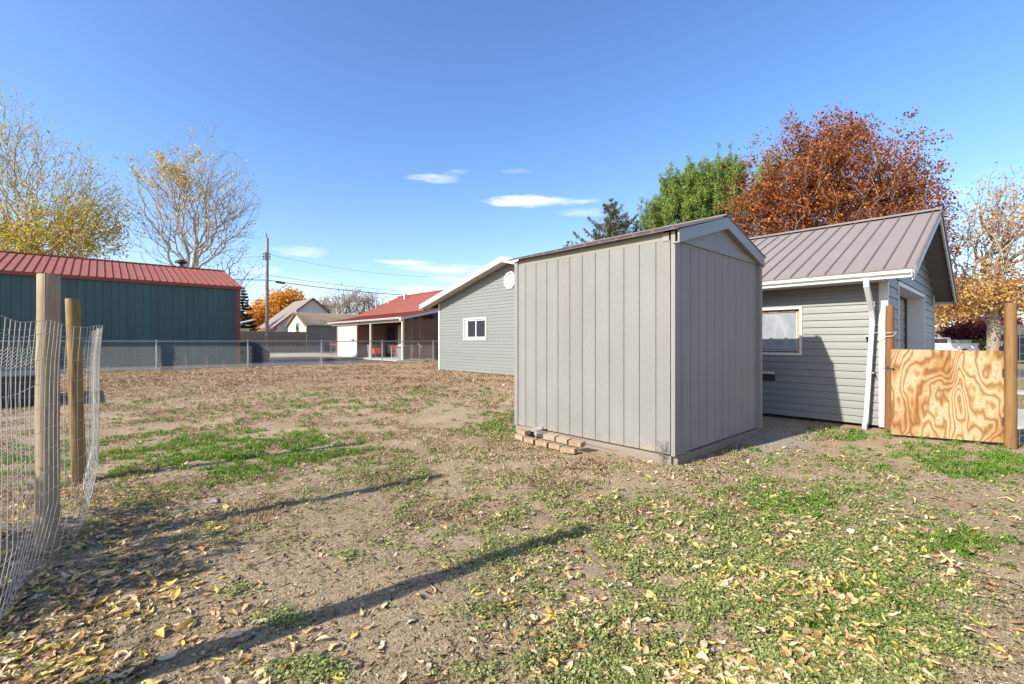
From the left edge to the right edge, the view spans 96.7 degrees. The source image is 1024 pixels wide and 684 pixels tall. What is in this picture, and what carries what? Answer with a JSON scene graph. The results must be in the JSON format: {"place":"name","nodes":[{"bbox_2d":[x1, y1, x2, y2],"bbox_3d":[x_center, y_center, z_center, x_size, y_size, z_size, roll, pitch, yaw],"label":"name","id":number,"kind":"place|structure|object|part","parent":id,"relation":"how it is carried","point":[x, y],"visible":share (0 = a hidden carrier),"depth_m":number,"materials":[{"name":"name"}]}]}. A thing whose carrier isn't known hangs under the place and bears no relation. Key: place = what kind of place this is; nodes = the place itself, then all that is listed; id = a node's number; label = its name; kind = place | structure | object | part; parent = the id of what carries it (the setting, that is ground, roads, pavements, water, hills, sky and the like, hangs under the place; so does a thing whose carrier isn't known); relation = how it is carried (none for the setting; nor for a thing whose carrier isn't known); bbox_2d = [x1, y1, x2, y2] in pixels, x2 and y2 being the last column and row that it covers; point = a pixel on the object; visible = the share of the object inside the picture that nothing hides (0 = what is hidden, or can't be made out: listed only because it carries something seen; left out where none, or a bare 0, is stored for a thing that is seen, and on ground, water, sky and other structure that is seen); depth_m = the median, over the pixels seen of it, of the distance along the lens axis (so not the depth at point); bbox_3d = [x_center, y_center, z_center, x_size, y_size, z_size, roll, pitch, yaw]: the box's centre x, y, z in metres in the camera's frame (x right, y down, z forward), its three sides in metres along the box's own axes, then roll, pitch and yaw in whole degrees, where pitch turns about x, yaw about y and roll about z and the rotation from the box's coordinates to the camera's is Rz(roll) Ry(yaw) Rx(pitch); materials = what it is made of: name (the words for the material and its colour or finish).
{"place":"outdoors","nodes":[
{"label":"outdoors","id":0,"kind":"place"},
{"bbox_2d":[354,357,436,360],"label":"patio","id":1,"kind":"structure","parent":0,"point":[389,358],"depth_m":31.69,"materials":[{"name":"concrete"}]},
{"bbox_2d":[367,345,376,356],"bbox_3d":[-10.796,0.765,35.151,0.600,0.970,0.680,0,0,-42],"label":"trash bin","id":2,"kind":"object","parent":1,"relation":"on","point":[373,346],"visible":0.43,"depth_m":35.01,"materials":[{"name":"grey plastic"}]},
{"bbox_2d":[369,344,381,357],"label":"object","id":3,"kind":"object","parent":1,"relation":"on","point":[376,350],"visible":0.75,"depth_m":34.16,"materials":[{"name":"plastic"}]},
{"bbox_2d":[391,346,397,358],"bbox_3d":[-8.265,0.827,32.075,0.488,0.965,0.571,0,0,-19],"label":"folded chair","id":4,"kind":"object","parent":1,"relation":"on","point":[392,349],"visible":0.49,"depth_m":32.20,"materials":[{"name":"red plastic"}]},
{"bbox_2d":[396,347,409,359],"bbox_3d":[-7.331,0.850,30.733,0.640,0.900,0.760,0,0,-42],"label":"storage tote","id":5,"kind":"object","parent":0,"point":[399,353],"visible":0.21,"depth_m":30.60,"materials":[{"name":"grey plastic"}]},
{"bbox_2d":[0,360,887,530],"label":"dry grass","id":6,"kind":"structure","parent":0,"point":[114,378],"depth_m":6.43,"materials":[{"name":"beige plant"}]},
{"bbox_2d":[0,351,1023,683],"bbox_3d":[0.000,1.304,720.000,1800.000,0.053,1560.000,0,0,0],"label":"ground","id":7,"kind":"structure","parent":0,"point":[436,413],"depth_m":3.02,"materials":[{"name":"brown soil"}]},
{"bbox_2d":[1,368,34,407],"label":"stock tank","id":8,"kind":"object","parent":7,"relation":"on","point":[3,391],"visible":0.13,"depth_m":8.92,"materials":[{"name":"grey metal"}]},
{"bbox_2d":[0,273,102,620],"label":"wire fence","id":9,"kind":"object","parent":7,"relation":"on","point":[46,459],"visible":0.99,"depth_m":2.83,"materials":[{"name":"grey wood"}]},
{"bbox_2d":[0,81,162,260],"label":"deciduous tree","id":10,"kind":"object","parent":7,"relation":"on","point":[55,239],"visible":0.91,"depth_m":40.46,"materials":[{"name":"yellow plant"}]},
{"bbox_2d":[0,250,241,368],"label":"metal building","id":11,"kind":"structure","parent":7,"relation":"on","point":[126,301],"depth_m":23.37,"materials":[{"name":"teal metal"}]},
{"bbox_2d":[115,121,262,267],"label":"deciduous tree","id":12,"kind":"object","parent":7,"relation":"on","point":[182,181],"visible":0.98,"depth_m":42.50,"materials":[{"name":"yellow plant"}]},
{"bbox_2d":[210,497,220,503],"bbox_3d":[-2.413,1.300,3.698,0.078,0.057,0.069,0,0,-14],"label":"rock","id":13,"kind":"object","parent":7,"relation":"on","point":[214,500],"visible":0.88,"depth_m":3.68,"materials":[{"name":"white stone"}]},
{"bbox_2d":[0,340,437,373],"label":"chain link fence","id":14,"kind":"object","parent":7,"relation":"on","point":[247,345],"visible":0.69,"depth_m":21.85,"materials":[{"name":"metal"}]},
{"bbox_2d":[60,358,396,372],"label":"lane","id":15,"kind":"structure","parent":7,"relation":"on","point":[313,362],"depth_m":24.78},
{"bbox_2d":[240,342,269,361],"bbox_3d":[-16.660,0.667,28.842,2.328,1.265,2.946,0,0,-17],"label":"covered pile","id":16,"kind":"object","parent":15,"relation":"on","point":[256,347],"visible":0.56,"depth_m":28.08,"materials":[{"name":"black plastic"}]},
{"bbox_2d":[200,242,270,293],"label":"young bare tree","id":17,"kind":"object","parent":7,"relation":"on","point":[227,267],"visible":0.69,"depth_m":47.77,"materials":[{"name":"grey plant"}]},
{"bbox_2d":[240,319,255,330],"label":"outbuilding","id":18,"kind":"structure","parent":7,"relation":"on","point":[241,329],"depth_m":58.44,"materials":[{"name":"beige paint"}]},
{"bbox_2d":[240,287,259,330],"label":"spruce tree","id":19,"kind":"object","parent":7,"relation":"on","point":[243,308],"visible":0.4,"depth_m":61.86,"materials":[{"name":"green plant"}]},
{"bbox_2d":[263,234,269,350],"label":"utility pole","id":20,"kind":"object","parent":7,"relation":"on","point":[267,256],"visible":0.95,"depth_m":52.86,"materials":[{"name":"brown wood"}]},
{"bbox_2d":[269,280,402,294],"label":"power line","id":21,"kind":"object","parent":20,"relation":"attached to","point":[280,282],"visible":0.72,"depth_m":57.98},
{"bbox_2d":[269,275,422,292],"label":"power line","id":22,"kind":"object","parent":20,"relation":"attached to","point":[343,285],"visible":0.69,"depth_m":60.05,"materials":[{"name":"black metal"}]},
{"bbox_2d":[273,255,459,276],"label":"power line","id":23,"kind":"object","parent":20,"relation":"attached to","point":[363,271],"visible":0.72,"depth_m":62.97,"materials":[{"name":"black metal"}]},
{"bbox_2d":[240,331,305,351],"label":"board fence","id":24,"kind":"object","parent":7,"relation":"on","point":[273,336],"visible":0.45,"depth_m":53.90,"materials":[{"name":"grey wood"}]},
{"bbox_2d":[244,284,310,330],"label":"orange tree","id":25,"kind":"object","parent":7,"relation":"on","point":[279,302],"visible":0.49,"depth_m":82.20,"materials":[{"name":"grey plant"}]},
{"bbox_2d":[257,298,330,331],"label":"gabled house","id":26,"kind":"structure","parent":7,"relation":"on","point":[278,321],"depth_m":65.03,"materials":[{"name":"white"}]},
{"bbox_2d":[269,352,349,359],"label":"gravel drive","id":27,"kind":"structure","parent":7,"relation":"on","point":[299,356],"depth_m":37.46,"materials":[{"name":"grey gravel"}]},
{"bbox_2d":[285,312,356,351],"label":"house","id":28,"kind":"structure","parent":7,"relation":"on","point":[315,326],"depth_m":57.79,"materials":[{"name":"beige paint"}]},
{"bbox_2d":[314,296,336,313],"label":"bare tree","id":29,"kind":"object","parent":7,"relation":"on","point":[323,304],"visible":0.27,"depth_m":89.52,"materials":[{"name":"grey plant"}]},
{"bbox_2d":[321,282,363,313],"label":"bare tree","id":30,"kind":"object","parent":7,"relation":"on","point":[346,305],"visible":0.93,"depth_m":81.46,"materials":[{"name":"grey plant"}]},
{"bbox_2d":[350,286,385,314],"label":"bare tree","id":31,"kind":"object","parent":7,"relation":"on","point":[366,300],"visible":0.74,"depth_m":85.46,"materials":[{"name":"grey plant"}]},
{"bbox_2d":[327,289,444,359],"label":"porch house","id":32,"kind":"structure","parent":7,"relation":"on","point":[404,317],"depth_m":35.05,"materials":[{"name":"red metal"}]},
{"bbox_2d":[388,328,394,355],"bbox_3d":[-9.464,0.100,35.684,0.090,2.200,1.000,0,0,-42],"label":"dark doorway","id":33,"kind":"structure","parent":32,"relation":"in","point":[391,331],"depth_m":35.57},
{"bbox_2d":[413,328,418,356],"bbox_3d":[-6.945,0.100,32.906,0.090,2.200,0.600,0,0,-42],"label":"dark doorway","id":34,"kind":"structure","parent":32,"relation":"in","point":[414,328],"depth_m":32.97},
{"bbox_2d":[419,256,518,374],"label":"house","id":35,"kind":"structure","parent":7,"relation":"on","point":[475,309],"depth_m":18.22,"materials":[{"name":"grey plastic"}]},
{"bbox_2d":[463,317,486,339],"bbox_3d":[-1.502,-0.490,18.498,0.076,0.920,1.540,0,0,-42],"label":"window","id":36,"kind":"structure","parent":35,"relation":"in","point":[476,327],"depth_m":18.48,"materials":[{"name":"beige paint"}]},
{"bbox_2d":[0,389,1023,683],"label":"fallen leaves","id":37,"kind":"object","parent":7,"relation":"on","point":[172,593],"visible":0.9,"depth_m":2.14,"materials":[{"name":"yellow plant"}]},
{"bbox_2d":[0,395,1023,683],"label":"straw litter","id":38,"kind":"object","parent":7,"relation":"on","point":[360,661],"visible":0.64,"depth_m":2.34,"materials":[{"name":"beige plant"}]},
{"bbox_2d":[0,381,1023,683],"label":"grass","id":39,"kind":"structure","parent":7,"relation":"on","point":[986,469],"depth_m":4.76,"materials":[{"name":"green plant"}]},
{"bbox_2d":[1,403,1023,683],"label":"ground cover weeds","id":40,"kind":"object","parent":7,"relation":"on","point":[695,609],"visible":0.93,"depth_m":2.50,"materials":[{"name":"green plant"}]},
{"bbox_2d":[515,434,527,440],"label":"brick","id":41,"kind":"object","parent":7,"relation":"on","point":[519,437],"visible":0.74,"depth_m":5.99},
{"bbox_2d":[517,428,529,434],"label":"brick","id":42,"kind":"object","parent":41,"relation":"on","point":[522,431],"visible":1,"depth_m":6.01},
{"bbox_2d":[524,437,537,443],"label":"brick","id":43,"kind":"object","parent":7,"relation":"on","point":[530,440],"visible":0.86,"depth_m":5.79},
{"bbox_2d":[530,426,543,434],"bbox_3d":[0.333,1.203,6.117,0.190,0.059,0.092,-16,-43,11],"label":"grey brick","id":44,"kind":"object","parent":7,"relation":"on","point":[540,428],"visible":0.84,"depth_m":6.08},
{"bbox_2d":[534,430,548,437],"bbox_3d":[0.390,1.212,5.918,0.190,0.058,0.092,10,13,-17],"label":"grey brick","id":45,"kind":"object","parent":7,"relation":"on","point":[538,433],"visible":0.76,"depth_m":5.88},
{"bbox_2d":[535,439,550,446],"bbox_3d":[0.388,1.272,5.659,0.186,0.057,0.092,0,0,45],"label":"brick","id":46,"kind":"object","parent":7,"relation":"on","point":[543,443],"visible":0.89,"depth_m":5.63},
{"bbox_2d":[543,433,558,440],"bbox_3d":[0.492,1.212,5.739,0.186,0.057,0.092,0,8,45],"label":"brick","id":47,"kind":"object","parent":46,"relation":"on","point":[549,436],"visible":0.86,"depth_m":5.71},
{"bbox_2d":[549,442,564,449],"bbox_3d":[0.539,1.271,5.499,0.092,0.058,0.186,0,0,-39],"label":"brick","id":48,"kind":"object","parent":7,"relation":"on","point":[554,445],"visible":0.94,"depth_m":5.46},
{"bbox_2d":[556,436,571,443],"bbox_3d":[0.635,1.212,5.573,0.092,0.057,0.186,-10,6,-39],"label":"brick","id":49,"kind":"object","parent":48,"relation":"on","point":[562,439],"visible":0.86,"depth_m":5.54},
{"bbox_2d":[560,446,577,453],"bbox_3d":[0.665,1.272,5.316,0.186,0.057,0.092,0,0,33],"label":"brick","id":50,"kind":"object","parent":7,"relation":"on","point":[568,449],"visible":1,"depth_m":5.28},
{"bbox_2d":[568,439,585,447],"bbox_3d":[0.772,1.212,5.400,0.092,0.057,0.186,-12,8,-42],"label":"brick","id":51,"kind":"object","parent":50,"relation":"on","point":[577,443],"visible":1,"depth_m":5.36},
{"bbox_2d":[570,198,639,243],"bbox_3d":[7.479,-4.575,33.561,11.748,12.150,12.687,0,0,-14],"label":"spruce tree","id":52,"kind":"object","parent":7,"relation":"on","point":[611,210],"visible":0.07,"depth_m":33.04,"materials":[{"name":"green plant"}]},
{"bbox_2d":[508,214,765,465],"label":"storage shed","id":53,"kind":"structure","parent":7,"relation":"on","point":[635,340],"depth_m":5.46,"materials":[{"name":"paint"}]},
{"bbox_2d":[656,441,668,464],"bbox_3d":[1.583,1.176,4.791,0.149,0.269,0.124,0,0,0],"label":"dead weed","id":54,"kind":"object","parent":7,"relation":"on","point":[661,455],"visible":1,"depth_m":4.80,"materials":[{"name":"grey plant"}]},
{"bbox_2d":[631,141,760,236],"bbox_3d":[13.938,-6.800,33.953,9.932,16.364,6.816,0,0,0],"label":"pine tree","id":55,"kind":"object","parent":7,"relation":"on","point":[696,194],"visible":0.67,"depth_m":33.20,"materials":[{"name":"green leaves"},{"name":"dark bark"}]},
{"bbox_2d":[714,102,968,285],"bbox_3d":[21.070,-6.964,29.884,14.553,16.699,12.672,0,0,29],"label":"maple tree","id":56,"kind":"object","parent":7,"relation":"on","point":[803,204],"visible":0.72,"depth_m":28.22,"materials":[{"name":"red plant"}]},
{"bbox_2d":[847,528,854,533],"bbox_3d":[2.318,1.300,3.113,0.052,0.035,0.041,0,0,0],"label":"rock","id":57,"kind":"object","parent":7,"relation":"on","point":[850,530],"visible":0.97,"depth_m":3.10,"materials":[{"name":"white stone"}]},
{"bbox_2d":[749,207,957,429],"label":"garage","id":58,"kind":"structure","parent":7,"relation":"on","point":[830,292],"depth_m":7.45,"materials":[{"name":"grey plastic"}]},
{"bbox_2d":[762,307,801,354],"bbox_3d":[4.425,-0.165,7.937,0.148,0.800,1.140,0,0,-42],"label":"window","id":59,"kind":"structure","parent":58,"relation":"in","point":[781,327],"depth_m":7.74,"materials":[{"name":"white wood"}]},
{"bbox_2d":[897,281,924,349],"bbox_3d":[7.299,0.165,8.584,3.260,2.270,0.420,0,0,-42],"label":"garage door","id":60,"kind":"structure","parent":58,"relation":"in","point":[911,302],"depth_m":9.55,"materials":[{"name":"paint"}]},
{"bbox_2d":[884,305,893,430],"bbox_3d":[5.457,0.469,6.578,0.122,1.966,0.114,0,0,0],"label":"gate post","id":61,"kind":"object","parent":7,"relation":"on","point":[889,324],"visible":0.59,"depth_m":6.55,"materials":[{"name":"brown wood"}]},
{"bbox_2d":[935,337,979,350],"bbox_3d":[29.738,0.526,31.999,4.856,1.540,1.586,0,0,0],"label":"pickup truck","id":62,"kind":"object","parent":7,"relation":"on","point":[944,343],"visible":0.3,"depth_m":31.22,"materials":[{"name":"white paint"}]},
{"bbox_3d":[29.290,-0.004,31.213,1.160,0.304,0.004,0,0,0],"label":"side window","id":63,"kind":"part","parent":62,"relation":"part of","materials":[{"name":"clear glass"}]},
{"bbox_2d":[958,337,985,350],"bbox_3d":[36.968,0.607,36.078,3.478,1.946,2.227,0,0,0],"label":"green shrub","id":64,"kind":"object","parent":7,"relation":"on","point":[982,346],"visible":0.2,"depth_m":35.75,"materials":[{"name":"green plant"}]},
{"bbox_2d":[931,161,1023,350],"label":"orange tree","id":65,"kind":"object","parent":7,"relation":"on","point":[987,295],"visible":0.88,"depth_m":28.72,"materials":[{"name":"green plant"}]},
{"bbox_2d":[935,271,1022,336],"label":"orange tree","id":66,"kind":"object","parent":7,"relation":"on","point":[938,323],"visible":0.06,"depth_m":47.40,"materials":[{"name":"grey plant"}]},
{"bbox_2d":[935,304,1023,349],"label":"burgundy shrub","id":67,"kind":"object","parent":7,"relation":"on","point":[963,330],"visible":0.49,"depth_m":38.55,"materials":[{"name":"red plant"}]},
{"bbox_2d":[1003,303,1017,449],"bbox_3d":[6.088,0.493,5.557,0.120,1.914,0.118,0,0,0],"label":"gate post","id":68,"kind":"object","parent":7,"relation":"on","point":[1010,436],"visible":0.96,"depth_m":5.52,"materials":[{"name":"brown wood"}]},
{"bbox_2d":[882,349,1003,442],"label":"plywood gate","id":69,"kind":"structure","parent":68,"relation":"attached to","point":[952,394],"depth_m":5.88,"materials":[{"name":"brown wood"}]},
{"bbox_2d":[1019,329,1023,445],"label":"wire netting","id":70,"kind":"object","parent":68,"relation":"attached to","point":[1019,388],"visible":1,"depth_m":5.54,"materials":[{"name":"grey metal"}]},
{"bbox_2d":[999,337,1023,357],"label":"parked car","id":71,"kind":"object","parent":7,"relation":"on","point":[1001,348],"visible":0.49,"depth_m":26.00,"materials":[{"name":"blue paint"}]},
{"bbox_2d":[1001,325,1023,358],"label":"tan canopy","id":72,"kind":"object","parent":7,"relation":"on","point":[1021,327],"visible":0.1,"depth_m":33.00,"materials":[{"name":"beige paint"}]},
{"bbox_2d":[0,0,1023,330],"label":"sky","id":73,"kind":"structure","parent":0,"point":[438,141],"materials":[{"name":"blue"}]},
{"bbox_2d":[743,152,796,219],"bbox_3d":[21.854,-7.638,39.995,5.619,17.943,4.176,0,0,0],"label":"tree","id":74,"kind":"object","parent":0,"point":[760,171],"visible":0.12,"depth_m":39.43,"materials":[{"name":"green plant"}]},
{"bbox_2d":[1017,409,1023,429],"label":"driveway","id":75,"kind":"structure","parent":0,"point":[1021,419],"depth_m":7.36,"materials":[{"name":"concrete"}]},
{"bbox_2d":[1017,369,1023,376],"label":"road","id":76,"kind":"structure","parent":0,"point":[1021,372],"depth_m":18.20,"materials":[{"name":"grey asphalt"}]}
]}

